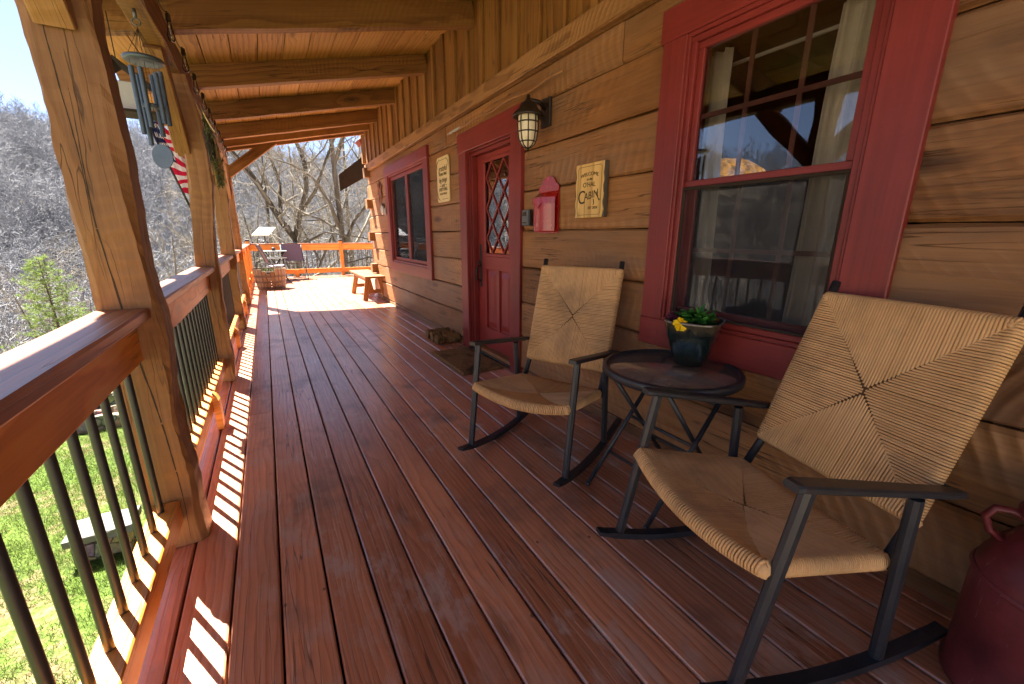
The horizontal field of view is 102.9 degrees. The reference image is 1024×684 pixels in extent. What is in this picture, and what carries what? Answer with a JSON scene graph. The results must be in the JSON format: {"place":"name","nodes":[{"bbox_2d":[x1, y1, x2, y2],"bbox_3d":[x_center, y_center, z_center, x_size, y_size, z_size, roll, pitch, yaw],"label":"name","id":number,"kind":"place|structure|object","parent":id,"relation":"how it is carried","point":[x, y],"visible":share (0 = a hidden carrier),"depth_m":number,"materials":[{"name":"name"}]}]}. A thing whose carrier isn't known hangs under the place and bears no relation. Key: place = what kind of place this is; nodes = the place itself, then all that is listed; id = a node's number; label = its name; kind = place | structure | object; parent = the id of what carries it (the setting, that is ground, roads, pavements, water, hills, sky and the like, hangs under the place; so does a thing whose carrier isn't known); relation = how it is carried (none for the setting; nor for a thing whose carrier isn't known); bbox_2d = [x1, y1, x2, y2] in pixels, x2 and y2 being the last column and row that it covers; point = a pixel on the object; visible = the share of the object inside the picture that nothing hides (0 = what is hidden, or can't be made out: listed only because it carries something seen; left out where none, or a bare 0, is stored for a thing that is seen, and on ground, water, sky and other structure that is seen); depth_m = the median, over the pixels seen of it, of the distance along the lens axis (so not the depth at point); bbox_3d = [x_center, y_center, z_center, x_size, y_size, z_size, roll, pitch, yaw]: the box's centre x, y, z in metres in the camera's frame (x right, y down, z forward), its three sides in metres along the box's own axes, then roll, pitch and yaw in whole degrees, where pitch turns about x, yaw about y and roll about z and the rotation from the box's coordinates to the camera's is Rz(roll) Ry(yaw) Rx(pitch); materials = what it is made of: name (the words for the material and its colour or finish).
{"place":"outdoors","nodes":[
{"label":"outdoors","id":0,"kind":"place"},
{"bbox_2d":[0,0,360,166],"label":"sky","id":1,"kind":"structure","parent":0,"point":[18,75],"materials":[{"name":"white"}]},
{"bbox_2d":[0,197,363,683],"bbox_3d":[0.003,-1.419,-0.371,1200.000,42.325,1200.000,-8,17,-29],"label":"ground","id":2,"kind":"structure","parent":0,"point":[41,612],"depth_m":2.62,"materials":[{"name":"green plant"}]},
{"bbox_2d":[0,237,93,353],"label":"bare tree","id":3,"kind":"object","parent":2,"relation":"on","point":[21,309],"visible":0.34,"depth_m":15.99,"materials":[{"name":"grey plant"}]},
{"bbox_2d":[0,255,95,351],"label":"pine tree","id":4,"kind":"object","parent":2,"relation":"on","point":[35,297],"visible":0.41,"depth_m":11.94,"materials":[{"name":"green plant"}]},
{"bbox_2d":[11,235,95,340],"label":"bare tree","id":5,"kind":"object","parent":2,"relation":"on","point":[62,314],"visible":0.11,"depth_m":20.48,"materials":[{"name":"green plant"}]},
{"bbox_2d":[77,392,121,433],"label":"stone wall","id":6,"kind":"structure","parent":2,"relation":"on","point":[99,420],"depth_m":4.79,"materials":[{"name":"grey stone"}]},
{"bbox_2d":[61,505,141,565],"bbox_3d":[-2.916,1.403,2.940,0.360,0.243,0.275,-8,17,-29],"label":"stone seat","id":7,"kind":"object","parent":2,"relation":"on","point":[89,539],"visible":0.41,"depth_m":2.86,"materials":[{"name":"grey stone"}]},
{"bbox_2d":[60,227,182,279],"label":"bare tree","id":8,"kind":"object","parent":2,"relation":"on","point":[153,256],"depth_m":19.80,"materials":[{"name":"grey plant"}]},
{"bbox_2d":[79,172,194,301],"bbox_3d":[-14.302,-1.373,17.666,5.177,11.207,4.654,1,15,5],"label":"bare tree","id":9,"kind":"object","parent":2,"relation":"on","point":[175,260],"visible":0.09,"depth_m":16.88,"materials":[{"name":"grey plant"}]},
{"bbox_2d":[0,91,372,353],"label":"bare woods","id":10,"kind":"object","parent":2,"relation":"on","point":[30,170],"visible":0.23,"depth_m":66.15,"materials":[{"name":"grey plant"}]},
{"bbox_2d":[81,121,338,310],"bbox_3d":[-15.019,-5.297,22.993,10.969,20.797,10.178,-2,15,-9],"label":"bare tree","id":11,"kind":"object","parent":2,"relation":"on","point":[243,242],"visible":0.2,"depth_m":21.98,"materials":[{"name":"grey plant"}]},
{"bbox_2d":[156,142,368,277],"bbox_3d":[-16.197,-5.405,27.880,17.261,23.537,12.574,-8,17,-29],"label":"bare tree","id":12,"kind":"object","parent":2,"relation":"on","point":[292,186],"visible":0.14,"depth_m":28.62,"materials":[{"name":"brown plant"}]},
{"bbox_2d":[190,149,340,276],"bbox_3d":[-16.700,-5.398,27.234,9.086,21.675,9.392,4,15,14],"label":"bare tree","id":13,"kind":"object","parent":2,"relation":"on","point":[266,205],"visible":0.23,"depth_m":25.84,"materials":[{"name":"brown plant"}]},
{"bbox_2d":[228,137,370,276],"bbox_3d":[-8.796,-4.357,16.714,6.738,15.376,5.433,-8,17,-29],"label":"bare tree","id":14,"kind":"object","parent":2,"relation":"on","point":[296,234],"visible":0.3,"depth_m":16.39,"materials":[{"name":"grey plant"}]},
{"bbox_2d":[233,135,373,276],"bbox_3d":[-8.176,-6.478,17.224,8.573,18.522,6.124,-8,17,-29],"label":"bare tree","id":15,"kind":"object","parent":2,"relation":"on","point":[338,218],"visible":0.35,"depth_m":16.37,"materials":[{"name":"grey plant"}]},
{"bbox_2d":[270,142,372,275],"bbox_3d":[-10.530,-3.770,22.518,10.092,15.803,7.438,-8,17,-29],"label":"bare tree","id":16,"kind":"object","parent":2,"relation":"on","point":[330,238],"visible":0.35,"depth_m":21.57,"materials":[{"name":"brown plant"}]},
{"bbox_2d":[284,137,371,274],"bbox_3d":[-9.174,-6.500,25.257,8.677,22.588,10.715,-8,17,-29],"label":"bare tree","id":17,"kind":"object","parent":2,"relation":"on","point":[329,220],"visible":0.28,"depth_m":24.94,"materials":[{"name":"brown plant"}]},
{"bbox_2d":[226,290,403,683],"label":"deck framing","id":18,"kind":"object","parent":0,"point":[339,652],"depth_m":1.77,"materials":[{"name":"brown wood"}]},
{"bbox_2d":[137,274,953,683],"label":"porch deck","id":19,"kind":"structure","parent":18,"relation":"on","point":[499,560],"depth_m":1.57,"materials":[{"name":"brown wood"}]},
{"bbox_2d":[0,308,183,683],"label":"porch railing","id":20,"kind":"object","parent":19,"relation":"on","point":[59,386],"visible":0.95,"depth_m":0.97,"materials":[{"name":"brown wood"}]},
{"bbox_2d":[14,0,212,547],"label":"porch post","id":21,"kind":"object","parent":19,"relation":"on","point":[93,147],"visible":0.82,"depth_m":1.31,"materials":[{"name":"brown wood"}]},
{"bbox_2d":[142,43,235,381],"bbox_3d":[-2.410,-0.826,3.212,0.228,2.358,1.166,-8,17,-29],"label":"porch post","id":22,"kind":"object","parent":19,"relation":"on","point":[186,131],"visible":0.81,"depth_m":3.08,"materials":[{"name":"brown wood"}]},
{"bbox_2d":[105,11,157,120],"bbox_3d":[-2.465,-1.732,2.545,0.370,0.568,0.220,-8,17,-29],"label":"bird feeder","id":23,"kind":"object","parent":22,"relation":"hanging from","point":[127,98],"visible":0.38,"depth_m":2.55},
{"bbox_2d":[151,121,189,207],"bbox_3d":[-2.637,-1.391,3.235,0.317,0.729,0.197,3,15,11],"label":"flag","id":24,"kind":"object","parent":22,"relation":"attached to","point":[177,168],"visible":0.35,"depth_m":3.20,"materials":[{"name":"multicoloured fabric"}]},
{"bbox_2d":[160,267,226,462],"bbox_3d":[-1.899,0.096,2.461,0.145,0.954,2.027,-8,17,-29],"label":"porch railing","id":25,"kind":"object","parent":19,"relation":"on","point":[201,366],"visible":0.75,"depth_m":2.42,"materials":[{"name":"brown wood"}]},
{"bbox_2d":[195,255,240,347],"bbox_3d":[-3.029,-0.393,4.323,0.145,0.953,2.142,-8,17,-29],"label":"porch railing","id":26,"kind":"object","parent":19,"relation":"on","point":[233,319],"visible":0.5,"depth_m":4.58,"materials":[{"name":"brown wood"}]},
{"bbox_2d":[211,138,246,328],"bbox_3d":[-3.585,-1.325,5.113,0.195,2.356,1.170,-8,17,-29],"label":"porch post","id":27,"kind":"object","parent":19,"relation":"on","point":[224,224],"visible":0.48,"depth_m":5.05,"materials":[{"name":"brown wood"}]},
{"bbox_2d":[235,249,247,313],"bbox_3d":[-4.167,-0.886,6.197,0.145,0.953,2.057,-8,17,-29],"label":"porch railing","id":28,"kind":"object","parent":19,"relation":"on","point":[243,295],"visible":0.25,"depth_m":6.68,"materials":[{"name":"brown wood"}]},
{"bbox_2d":[243,249,251,293],"bbox_3d":[-5.511,-1.455,8.443,0.093,0.913,0.091,-8,17,-29],"label":"rail post","id":29,"kind":"object","parent":19,"relation":"on","point":[246,267],"visible":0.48,"depth_m":8.41,"materials":[{"name":"brown wood"}]},
{"bbox_2d":[242,245,252,289],"bbox_3d":[-5.915,-1.644,9.077,0.145,0.954,1.450,-8,17,-29],"label":"porch railing","id":30,"kind":"object","parent":19,"relation":"on","point":[245,246],"visible":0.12,"depth_m":9.20,"materials":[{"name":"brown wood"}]},
{"bbox_2d":[243,244,254,281],"bbox_3d":[-6.783,-2.020,10.507,0.144,0.953,1.780,-8,17,-29],"label":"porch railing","id":31,"kind":"object","parent":19,"relation":"on","point":[251,272],"visible":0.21,"depth_m":10.61,"materials":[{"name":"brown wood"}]},
{"bbox_2d":[246,247,252,284],"bbox_3d":[-6.295,-1.795,9.735,0.093,0.913,0.092,-8,17,-29],"label":"rail post","id":32,"kind":"object","parent":19,"relation":"on","point":[248,264],"visible":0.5,"depth_m":9.69,"materials":[{"name":"brown wood"}]},
{"bbox_2d":[244,239,254,278],"bbox_3d":[-7.247,-2.286,11.283,0.112,1.076,0.112,-8,17,-29],"label":"rail post","id":33,"kind":"object","parent":19,"relation":"on","point":[249,251],"visible":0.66,"depth_m":11.23,"materials":[{"name":"brown wood"}]},
{"bbox_2d":[223,142,276,304],"bbox_3d":[-4.277,-2.015,6.856,0.904,2.805,0.671,-8,17,-29],"label":"porch post","id":34,"kind":"object","parent":19,"relation":"on","point":[245,160],"visible":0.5,"depth_m":6.81,"materials":[{"name":"brown wood"}]},
{"bbox_2d":[252,267,285,289],"bbox_3d":[-5.535,-1.473,9.359,0.660,0.485,0.658,-8,17,-29],"label":"barrel planter","id":35,"kind":"object","parent":19,"relation":"on","point":[264,281],"visible":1,"depth_m":9.15,"materials":[{"name":"brown wood"}]},
{"bbox_2d":[255,244,291,281],"bbox_3d":[-6.111,-2.017,10.445,0.652,0.984,0.625,-12,19,-39],"label":"folding chair","id":36,"kind":"object","parent":19,"relation":"on","point":[262,254],"visible":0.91,"depth_m":10.35,"materials":[{"name":"metal"}]},
{"bbox_2d":[263,250,287,277],"bbox_3d":[-6.389,-2.079,11.072,0.560,0.781,0.550,-8,17,-29],"label":"patio table","id":37,"kind":"object","parent":19,"relation":"on","point":[266,251],"visible":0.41,"depth_m":10.90,"materials":[{"name":"metal"}]},
{"bbox_2d":[280,243,308,279],"bbox_3d":[-6.031,-2.239,11.296,0.625,0.984,0.652,-10,18,-34],"label":"folding chair","id":38,"kind":"object","parent":19,"relation":"on","point":[294,252],"visible":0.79,"depth_m":11.39,"materials":[{"name":"purple fabric"}]},
{"bbox_2d":[250,243,341,276],"bbox_3d":[-6.225,-2.385,11.892,2.295,0.961,0.146,-8,17,-29],"label":"porch railing","id":39,"kind":"object","parent":19,"relation":"on","point":[306,247],"visible":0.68,"depth_m":11.99,"materials":[{"name":"brown wood"}]},
{"bbox_2d":[252,227,275,242],"bbox_3d":[-6.890,-2.970,11.354,0.644,0.442,0.267,-11,19,-37],"label":"satellite dish","id":40,"kind":"object","parent":39,"relation":"on","point":[263,231],"visible":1,"depth_m":11.32,"materials":[{"name":"white metal"}]},
{"bbox_2d":[338,239,344,274],"bbox_3d":[-5.195,-2.589,12.460,0.112,1.076,0.112,-8,17,-29],"label":"rail post","id":41,"kind":"object","parent":19,"relation":"on","point":[341,256],"visible":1,"depth_m":12.42,"materials":[{"name":"brown wood"}]},
{"bbox_2d":[342,243,376,271],"bbox_3d":[-4.209,-2.680,13.038,2.200,0.960,0.146,-8,17,-29],"label":"porch railing","id":42,"kind":"object","parent":19,"relation":"on","point":[354,246],"visible":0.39,"depth_m":12.65,"materials":[{"name":"brown wood"}]},
{"bbox_2d":[349,269,384,300],"bbox_3d":[-2.889,-1.146,8.184,0.469,0.479,1.640,-8,17,-29],"label":"wooden bench","id":43,"kind":"object","parent":19,"relation":"on","point":[367,276],"visible":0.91,"depth_m":7.74,"materials":[{"name":"brown wood"}]},
{"bbox_2d":[425,327,459,343],"bbox_3d":[-0.822,-0.080,4.822,0.270,0.116,0.449,-8,17,-29],"label":"rolled mat","id":44,"kind":"object","parent":19,"relation":"on","point":[442,335],"visible":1,"depth_m":4.70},
{"bbox_2d":[431,347,504,374],"bbox_3d":[-0.460,0.168,4.051,0.432,0.016,0.850,-8,17,-29],"label":"door mat","id":45,"kind":"object","parent":19,"relation":"on","point":[460,360],"depth_m":3.98,"materials":[{"name":"brown fabric"}]},
{"bbox_2d":[458,258,624,487],"bbox_3d":[0.198,0.095,2.279,0.636,1.052,0.840,10,17,33],"label":"rocking chair","id":46,"kind":"object","parent":19,"relation":"on","point":[574,316],"visible":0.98,"depth_m":2.37,"materials":[{"name":"beige wicker"}]},
{"bbox_2d":[585,349,745,528],"bbox_3d":[0.721,0.414,1.937,0.605,0.628,0.604,-8,17,-29],"label":"side table","id":47,"kind":"object","parent":19,"relation":"on","point":[638,369],"visible":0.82,"depth_m":1.79,"materials":[{"name":"black metal"}]},
{"bbox_2d":[664,304,725,367],"bbox_3d":[0.827,-0.033,1.871,0.246,0.279,0.276,11,18,36],"label":"flower pot","id":48,"kind":"object","parent":47,"relation":"on","point":[692,335],"visible":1,"depth_m":1.82,"materials":[{"name":"ceramic"}]},
{"bbox_2d":[338,0,1023,609],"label":"log cabin","id":49,"kind":"object","parent":19,"relation":"on","point":[932,196],"visible":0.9,"depth_m":2.15,"materials":[{"name":"brown wood"}]},
{"bbox_2d":[102,0,474,164],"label":"porch roof","id":50,"kind":"structure","parent":49,"relation":"attached to","point":[281,72],"depth_m":3.82,"materials":[{"name":"brown wood"}]},
{"bbox_2d":[121,8,173,168],"bbox_3d":[-1.909,-1.318,2.152,0.172,0.752,0.172,-8,17,-29],"label":"wind chime","id":51,"kind":"object","parent":50,"relation":"hanging from","point":[162,156],"visible":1,"depth_m":2.15,"materials":[{"name":"metal"}]},
{"bbox_2d":[157,0,228,156],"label":"string lights","id":52,"kind":"object","parent":50,"relation":"hanging from","point":[168,20],"visible":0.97,"depth_m":3.16,"materials":[{"name":"metal"}]},
{"bbox_2d":[200,105,228,189],"bbox_3d":[-2.916,-1.882,3.957,0.272,0.786,0.350,1,15,2],"label":"greenery swag","id":53,"kind":"object","parent":50,"relation":"hanging from","point":[211,146],"visible":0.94,"depth_m":3.94,"materials":[{"name":"green plant"}]},
{"bbox_2d":[377,180,382,210],"bbox_3d":[-2.280,-2.481,7.016,0.032,0.560,0.340,-8,17,-29],"label":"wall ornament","id":54,"kind":"object","parent":49,"relation":"attached to","point":[379,187],"depth_m":6.97,"materials":[{"name":"wood"}]},
{"bbox_2d":[380,203,385,215],"bbox_3d":[-2.186,-2.243,6.911,0.051,0.212,0.245,-8,17,-29],"label":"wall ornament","id":55,"kind":"object","parent":49,"relation":"attached to","point":[383,210],"depth_m":6.88,"materials":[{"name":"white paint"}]},
{"bbox_2d":[383,145,434,280],"bbox_3d":[-1.483,-1.794,5.918,0.136,1.600,2.060,-8,17,-29],"label":"window","id":56,"kind":"structure","parent":49,"relation":"in","point":[407,180],"depth_m":5.80,"materials":[{"name":"red paint"}]},
{"bbox_2d":[437,154,450,202],"bbox_3d":[-0.768,-1.813,4.554,0.018,0.476,0.356,-8,17,-29],"label":"wall plaque","id":57,"kind":"object","parent":49,"relation":"attached to","point":[443,176],"depth_m":4.53,"materials":[{"name":"beige wood"}]},
{"bbox_2d":[475,145,509,356],"bbox_3d":[-0.151,-0.806,3.911,0.114,1.910,0.860,-8,17,-29],"label":"door","id":58,"kind":"structure","parent":49,"relation":"in","point":[493,168],"depth_m":3.96,"materials":[{"name":"red paint"}]},
{"bbox_2d":[447,70,563,134],"bbox_3d":[-0.168,-1.924,3.379,0.035,0.036,1.951,-8,17,-29],"label":"twig light garland","id":59,"kind":"object","parent":49,"relation":"attached to","point":[502,103],"visible":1,"depth_m":3.13,"materials":[{"name":"brown wood"}]},
{"bbox_2d":[522,209,532,225],"bbox_3d":[0.118,-0.970,3.190,0.052,0.120,0.097,-8,17,-29],"label":"key lock box","id":60,"kind":"object","parent":49,"relation":"attached to","point":[527,217],"visible":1,"depth_m":3.16,"materials":[{"name":"black metal"}]},
{"bbox_2d":[512,94,551,150],"bbox_3d":[0.132,-1.501,2.803,0.273,0.350,0.220,-8,17,-29],"label":"wall lantern","id":61,"kind":"object","parent":49,"relation":"attached to","point":[528,115],"depth_m":2.76,"materials":[{"name":"brown metal"}]},
{"bbox_2d":[532,176,559,232],"bbox_3d":[0.222,-0.987,2.939,0.114,0.393,0.248,-8,17,-29],"label":"mailbox","id":62,"kind":"object","parent":49,"relation":"attached to","point":[546,203],"visible":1,"depth_m":2.89,"materials":[{"name":"red metal"}]},
{"bbox_2d":[575,160,608,217],"bbox_3d":[0.491,-0.946,2.555,0.038,0.320,0.277,-8,17,-29],"label":"welcome sign","id":63,"kind":"object","parent":49,"relation":"attached to","point":[591,198],"visible":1,"depth_m":2.52,"materials":[{"name":"brown wood"}]},
{"bbox_2d":[720,38,764,176],"bbox_3d":[1.583,-1.733,3.023,0.684,1.000,0.684,-8,17,-29],"label":"pendant lamp","id":64,"kind":"object","parent":49,"relation":"hanging from","point":[729,164],"visible":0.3,"depth_m":2.87,"materials":[{"name":"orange glass"}]},
{"bbox_2d":[732,24,838,66],"bbox_3d":[1.231,-1.269,1.702,0.018,0.018,1.150,-8,17,-29],"label":"curtain rod","id":65,"kind":"object","parent":49,"relation":"attached to","point":[801,39],"visible":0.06,"depth_m":1.76,"materials":[{"name":"white paint"}]},
{"bbox_2d":[687,47,733,308],"bbox_3d":[0.970,-0.766,2.147,0.047,1.300,0.264,-8,17,-29],"label":"curtain","id":66,"kind":"object","parent":65,"relation":"hanging from","point":[717,99],"visible":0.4,"depth_m":2.07,"materials":[{"name":"fabric"}]},
{"bbox_2d":[782,0,875,325],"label":"curtain","id":67,"kind":"object","parent":65,"relation":"hanging from","point":[823,199],"visible":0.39,"depth_m":1.63,"materials":[{"name":"fabric"}]},
{"bbox_2d":[638,0,959,380],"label":"window","id":68,"kind":"structure","parent":49,"relation":"in","point":[901,74],"depth_m":1.64,"materials":[{"name":"red paint"}]},
{"bbox_2d":[596,280,1023,683],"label":"rocking chair","id":69,"kind":"object","parent":19,"relation":"on","point":[882,403],"visible":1,"depth_m":1.20,"materials":[{"name":"beige wicker"}]},
{"bbox_2d":[938,500,1023,683],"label":"milk can","id":70,"kind":"object","parent":19,"relation":"on","point":[982,642],"visible":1,"depth_m":1.05,"materials":[{"name":"red paint"}]}
]}

